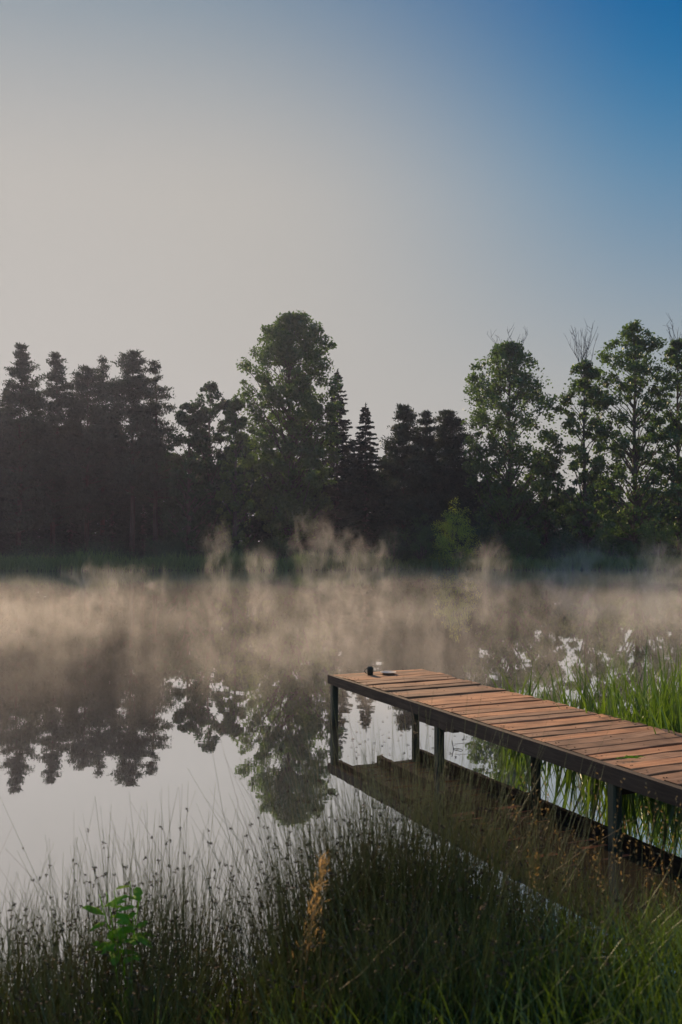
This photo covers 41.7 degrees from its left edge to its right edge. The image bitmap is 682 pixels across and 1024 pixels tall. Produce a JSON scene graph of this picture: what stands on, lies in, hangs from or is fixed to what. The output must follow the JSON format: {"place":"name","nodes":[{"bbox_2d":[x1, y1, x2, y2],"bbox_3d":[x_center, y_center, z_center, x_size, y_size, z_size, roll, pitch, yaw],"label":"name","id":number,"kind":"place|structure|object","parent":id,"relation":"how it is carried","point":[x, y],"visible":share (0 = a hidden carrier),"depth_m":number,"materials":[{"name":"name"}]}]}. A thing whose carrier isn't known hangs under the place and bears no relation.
{"place":"outdoors","nodes":[
{"label":"outdoors","id":0,"kind":"place"},
{"bbox_2d":[0,554,680,1023],"bbox_3d":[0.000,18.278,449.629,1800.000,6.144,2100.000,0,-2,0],"label":"ground","id":1,"kind":"structure","parent":0,"point":[370,568],"depth_m":3.82,"materials":[{"name":"soil"}]},
{"bbox_2d":[0,387,41,555],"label":"forest spruce","id":2,"kind":"object","parent":1,"relation":"on","point":[1,405],"visible":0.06,"depth_m":102.61,"materials":[{"name":"green plant"}]},
{"bbox_2d":[0,342,64,556],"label":"pine tree","id":3,"kind":"object","parent":1,"relation":"on","point":[24,399],"visible":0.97,"depth_m":92.27,"materials":[{"name":"green plant"}]},
{"bbox_2d":[8,395,68,554],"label":"forest spruce","id":4,"kind":"object","parent":1,"relation":"on","point":[33,532],"visible":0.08,"depth_m":102.33,"materials":[{"name":"green plant"}]},
{"bbox_2d":[9,351,96,556],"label":"pine tree","id":5,"kind":"object","parent":1,"relation":"on","point":[53,509],"visible":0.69,"depth_m":94.43,"materials":[{"name":"green plant"}]},
{"bbox_2d":[46,364,125,550],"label":"pine tree","id":6,"kind":"object","parent":1,"relation":"on","point":[94,509],"visible":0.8,"depth_m":95.11,"materials":[{"name":"green plant"}]},
{"bbox_2d":[82,355,130,554],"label":"pine tree","id":7,"kind":"object","parent":1,"relation":"on","point":[103,369],"visible":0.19,"depth_m":100.06,"materials":[{"name":"green plant"}]},
{"bbox_2d":[81,882,155,1021],"bbox_3d":[-0.867,1.745,3.521,0.294,0.576,0.272,0,-2,0],"label":"leafy herb","id":8,"kind":"object","parent":1,"relation":"on","point":[122,918],"visible":0.79,"depth_m":3.48,"materials":[{"name":"green plant"}]},
{"bbox_2d":[79,348,174,557],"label":"pine tree","id":9,"kind":"object","parent":1,"relation":"on","point":[121,408],"visible":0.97,"depth_m":92.47,"materials":[{"name":"green plant"}]},
{"bbox_2d":[105,458,173,557],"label":"forest spruce","id":10,"kind":"object","parent":1,"relation":"on","point":[144,519],"visible":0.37,"depth_m":99.15,"materials":[{"name":"green plant"}]},
{"bbox_2d":[109,446,186,537],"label":"forest tree","id":11,"kind":"object","parent":1,"relation":"on","point":[162,499],"visible":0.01,"depth_m":109.93,"materials":[{"name":"green plant"}]},
{"bbox_2d":[121,359,188,557],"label":"pine tree","id":12,"kind":"object","parent":1,"relation":"on","point":[154,369],"visible":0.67,"depth_m":93.96,"materials":[{"name":"green plant"}]},
{"bbox_2d":[144,452,201,556],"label":"forest tree","id":13,"kind":"object","parent":1,"relation":"on","point":[173,505],"visible":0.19,"depth_m":99.61,"materials":[{"name":"green plant"}]},
{"bbox_2d":[159,402,224,557],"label":"broadleaf tree","id":14,"kind":"object","parent":1,"relation":"on","point":[182,417],"visible":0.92,"depth_m":92.71,"materials":[{"name":"green plant"}]},
{"bbox_2d":[174,423,226,557],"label":"forest spruce","id":15,"kind":"object","parent":1,"relation":"on","point":[205,426],"visible":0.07,"depth_m":102.71,"materials":[{"name":"green plant"}]},
{"bbox_2d":[181,380,238,554],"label":"broadleaf tree","id":16,"kind":"object","parent":1,"relation":"on","point":[209,387],"visible":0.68,"depth_m":94.43,"materials":[{"name":"green plant"}]},
{"bbox_2d":[171,466,261,548],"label":"forest tree","id":17,"kind":"object","parent":1,"relation":"on","point":[228,503],"visible":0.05,"depth_m":108.17,"materials":[{"name":"green plant"}]},
{"bbox_2d":[191,534,243,558],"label":"dark bush","id":18,"kind":"object","parent":1,"relation":"on","point":[217,545],"visible":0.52,"depth_m":84.36,"materials":[{"name":"green plant"}]},
{"bbox_2d":[215,394,256,553],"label":"broadleaf tree","id":19,"kind":"object","parent":1,"relation":"on","point":[235,405],"visible":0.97,"depth_m":90.85,"materials":[{"name":"green plant"}]},
{"bbox_2d":[205,439,277,556],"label":"forest tree","id":20,"kind":"object","parent":1,"relation":"on","point":[253,534],"visible":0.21,"depth_m":102.06,"materials":[{"name":"green plant"}]},
{"bbox_2d":[245,536,302,561],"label":"dark bush","id":21,"kind":"object","parent":1,"relation":"on","point":[256,550],"visible":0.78,"depth_m":84.18,"materials":[{"name":"green plant"}]},
{"bbox_2d":[248,459,316,556],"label":"forest tree","id":22,"kind":"object","parent":1,"relation":"on","point":[271,533],"visible":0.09,"depth_m":102.09,"materials":[{"name":"green plant"}]},
{"bbox_2d":[234,309,344,556],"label":"poplar tree","id":23,"kind":"object","parent":1,"relation":"on","point":[294,518],"visible":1,"depth_m":92.60,"materials":[{"name":"green plant"}]},
{"bbox_2d":[285,457,333,555],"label":"forest spruce","id":24,"kind":"object","parent":1,"relation":"on","point":[308,537],"visible":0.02,"depth_m":104.09,"materials":[{"name":"green plant"}]},
{"bbox_2d":[292,851,329,1020],"bbox_3d":[-0.099,1.562,3.303,0.128,0.640,0.126,-2,-3,38],"label":"dry grass plume","id":25,"kind":"object","parent":1,"relation":"on","point":[320,864],"visible":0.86,"depth_m":3.30,"materials":[{"name":"plant"}]},
{"bbox_2d":[300,528,353,560],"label":"dark bush","id":26,"kind":"object","parent":1,"relation":"on","point":[332,550],"visible":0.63,"depth_m":83.82,"materials":[{"name":"green plant"}]},
{"bbox_2d":[296,369,368,557],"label":"spruce tree","id":27,"kind":"object","parent":1,"relation":"on","point":[326,519],"visible":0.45,"depth_m":96.54,"materials":[{"name":"green plant"}]},
{"bbox_2d":[0,676,681,1023],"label":"rushes","id":28,"kind":"object","parent":1,"relation":"on","point":[367,900],"visible":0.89,"depth_m":3.53,"materials":[{"name":"green plant"}]},
{"bbox_2d":[339,929,406,990],"bbox_3d":[0.116,1.566,3.142,0.318,0.124,0.006,2,-3,-40],"label":"dry stalk","id":29,"kind":"object","parent":28,"relation":"attached to","point":[362,971],"visible":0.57,"depth_m":3.09,"materials":[{"name":"plant"}]},
{"bbox_2d":[0,763,681,1023],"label":"grass","id":30,"kind":"structure","parent":1,"relation":"on","point":[662,979],"depth_m":3.18,"materials":[{"name":"green plant"}]},
{"bbox_2d":[498,927,599,955],"bbox_3d":[0.796,1.648,3.437,0.521,0.041,0.019,1,-2,-23],"label":"dry stalk","id":31,"kind":"object","parent":30,"relation":"on","point":[546,946],"visible":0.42,"depth_m":3.43,"materials":[{"name":"plant"}]},
{"bbox_2d":[0,544,681,570],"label":"grass","id":32,"kind":"structure","parent":1,"relation":"on","point":[99,561],"depth_m":77.30,"materials":[{"name":"green plant"}]},
{"bbox_2d":[332,438,374,542],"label":"forest spruce","id":33,"kind":"object","parent":1,"relation":"on","point":[348,453],"visible":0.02,"depth_m":103.98,"materials":[{"name":"green plant"}]},
{"bbox_2d":[326,403,402,557],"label":"spruce tree","id":34,"kind":"object","parent":1,"relation":"on","point":[358,526],"visible":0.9,"depth_m":91.47,"materials":[{"name":"green plant"}]},
{"bbox_2d":[367,525,415,562],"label":"dark bush","id":35,"kind":"object","parent":1,"relation":"on","point":[398,550],"visible":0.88,"depth_m":82.59,"materials":[{"name":"green plant"}]},
{"bbox_2d":[375,449,409,553],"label":"forest spruce","id":36,"kind":"object","parent":1,"relation":"on","point":[385,475],"visible":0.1,"depth_m":102.95,"materials":[{"name":"green plant"}]},
{"bbox_2d":[369,403,446,557],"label":"pine tree","id":37,"kind":"object","parent":1,"relation":"on","point":[397,469],"visible":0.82,"depth_m":92.38,"materials":[{"name":"green plant"}]},
{"bbox_2d":[399,514,441,564],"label":"green bush","id":38,"kind":"object","parent":1,"relation":"on","point":[420,537],"visible":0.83,"depth_m":81.45,"materials":[{"name":"green plant"}]},
{"bbox_2d":[405,410,460,555],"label":"pine tree","id":39,"kind":"object","parent":1,"relation":"on","point":[431,454],"visible":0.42,"depth_m":94.18,"materials":[{"name":"green plant"}]},
{"bbox_2d":[418,409,489,556],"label":"pine tree","id":40,"kind":"object","parent":1,"relation":"on","point":[451,443],"visible":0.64,"depth_m":94.97,"materials":[{"name":"green plant"}]},
{"bbox_2d":[429,498,480,567],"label":"willow bush","id":41,"kind":"object","parent":1,"relation":"on","point":[449,539],"visible":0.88,"depth_m":80.55,"materials":[{"name":"green plant"}]},
{"bbox_2d":[446,459,503,556],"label":"forest tree","id":42,"kind":"object","parent":1,"relation":"on","point":[479,490],"visible":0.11,"depth_m":101.00,"materials":[{"name":"green plant"}]},
{"bbox_2d":[461,515,510,561],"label":"dark bush","id":43,"kind":"object","parent":1,"relation":"on","point":[484,542],"visible":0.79,"depth_m":82.09,"materials":[{"name":"green plant"}]},
{"bbox_2d":[487,506,529,556],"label":"forest tree","id":44,"kind":"object","parent":1,"relation":"on","point":[505,534],"visible":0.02,"depth_m":104.29,"materials":[{"name":"green plant"}]},
{"bbox_2d":[461,326,565,559],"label":"poplar tree","id":45,"kind":"object","parent":1,"relation":"on","point":[510,500],"visible":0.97,"depth_m":89.16,"materials":[{"name":"green plant"}]},
{"bbox_2d":[488,487,557,555],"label":"forest tree","id":46,"kind":"object","parent":1,"relation":"on","point":[532,518],"depth_m":108.64,"materials":[{"name":"green plant"}]},
{"bbox_2d":[500,529,551,560],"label":"green bush","id":47,"kind":"object","parent":1,"relation":"on","point":[526,549],"visible":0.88,"depth_m":80.93,"materials":[{"name":"green plant"}]},
{"bbox_2d":[521,452,576,559],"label":"broadleaf tree","id":48,"kind":"object","parent":1,"relation":"on","point":[547,504],"visible":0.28,"depth_m":91.59,"materials":[{"name":"green plant"}]},
{"bbox_2d":[540,489,591,554],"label":"forest tree","id":49,"kind":"object","parent":1,"relation":"on","point":[564,517],"visible":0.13,"depth_m":104.67,"materials":[{"name":"green plant"}]},
{"bbox_2d":[541,526,592,562],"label":"dark bush","id":50,"kind":"object","parent":1,"relation":"on","point":[563,542],"visible":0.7,"depth_m":80.88,"materials":[{"name":"green plant"}]},
{"bbox_2d":[545,319,620,554],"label":"poplar tree","id":51,"kind":"object","parent":1,"relation":"on","point":[589,373],"visible":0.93,"depth_m":87.87,"materials":[{"name":"green plant"}]},
{"bbox_2d":[572,475,629,555],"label":"forest tree","id":52,"kind":"object","parent":1,"relation":"on","point":[608,504],"visible":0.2,"depth_m":105.11,"materials":[{"name":"green plant"}]},
{"bbox_2d":[587,517,638,562],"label":"green bush","id":53,"kind":"object","parent":1,"relation":"on","point":[599,540],"visible":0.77,"depth_m":81.26,"materials":[{"name":"green plant"}]},
{"bbox_2d":[571,319,681,558],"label":"poplar tree","id":54,"kind":"object","parent":1,"relation":"on","point":[636,456],"visible":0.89,"depth_m":88.42,"materials":[{"name":"green plant"}]},
{"bbox_2d":[592,518,665,555],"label":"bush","id":55,"kind":"object","parent":1,"relation":"on","point":[625,542],"visible":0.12,"depth_m":103.03,"materials":[{"name":"green plant"}]},
{"bbox_2d":[626,487,664,507],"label":"forest tree","id":56,"kind":"object","parent":1,"relation":"on","point":[646,494],"depth_m":111.08,"materials":[{"name":"green plant"}]},
{"bbox_2d":[629,518,681,560],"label":"green bush","id":57,"kind":"object","parent":1,"relation":"on","point":[655,548],"visible":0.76,"depth_m":81.70,"materials":[{"name":"green plant"}]},
{"bbox_2d":[639,500,676,554],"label":"forest tree","id":58,"kind":"object","parent":1,"relation":"on","point":[665,503],"visible":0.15,"depth_m":104.30,"materials":[{"name":"green plant"}]},
{"bbox_2d":[640,313,681,556],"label":"poplar tree","id":59,"kind":"object","parent":1,"relation":"on","point":[673,352],"visible":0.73,"depth_m":89.85,"materials":[{"name":"green plant"}]},
{"bbox_2d":[0,569,681,1017],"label":"water","id":60,"kind":"structure","parent":0,"point":[138,691],"depth_m":11.30,"materials":[{"name":"grey liquid"}]},
{"bbox_2d":[327,669,681,850],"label":"dock","id":61,"kind":"object","parent":60,"relation":"in","point":[657,767],"visible":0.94,"depth_m":7.25,"materials":[{"name":"brown wood"}]},
{"bbox_2d":[364,666,373,674],"bbox_3d":[0.324,1.796,10.127,0.097,0.090,0.080,2,-3,-34],"label":"mug","id":62,"kind":"object","parent":61,"relation":"on","point":[370,669],"visible":1,"depth_m":10.10,"materials":[{"name":"ceramic"}]},
{"bbox_2d":[380,671,395,674],"bbox_3d":[0.536,1.831,10.190,0.186,0.026,0.186,0,-2,0],"label":"dish","id":63,"kind":"object","parent":61,"relation":"on","point":[387,672],"visible":1,"depth_m":10.22,"materials":[{"name":"ceramic"}]},
{"bbox_2d":[483,653,580,707],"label":"reeds","id":64,"kind":"object","parent":60,"relation":"in","point":[528,691],"visible":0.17,"depth_m":9.35,"materials":[{"name":"green plant"}]},
{"bbox_2d":[540,632,681,733],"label":"reeds","id":65,"kind":"object","parent":60,"relation":"in","point":[662,710],"visible":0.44,"depth_m":8.32,"materials":[{"name":"green plant"}]},
{"bbox_2d":[0,0,681,541],"label":"sky","id":66,"kind":"structure","parent":0,"point":[417,180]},
{"bbox_2d":[349,719,507,756],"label":"leaf litter","id":67,"kind":"object","parent":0,"point":[416,732],"visible":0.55,"depth_m":9.19,"materials":[{"name":"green plant"}]},
{"bbox_2d":[617,755,642,758],"bbox_3d":[1.979,1.676,6.124,0.207,0.018,0.089,0,-2,0],"label":"grass sprig","id":68,"kind":"object","parent":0,"point":[636,756],"depth_m":6.12,"materials":[{"name":"green plant"}]}
]}

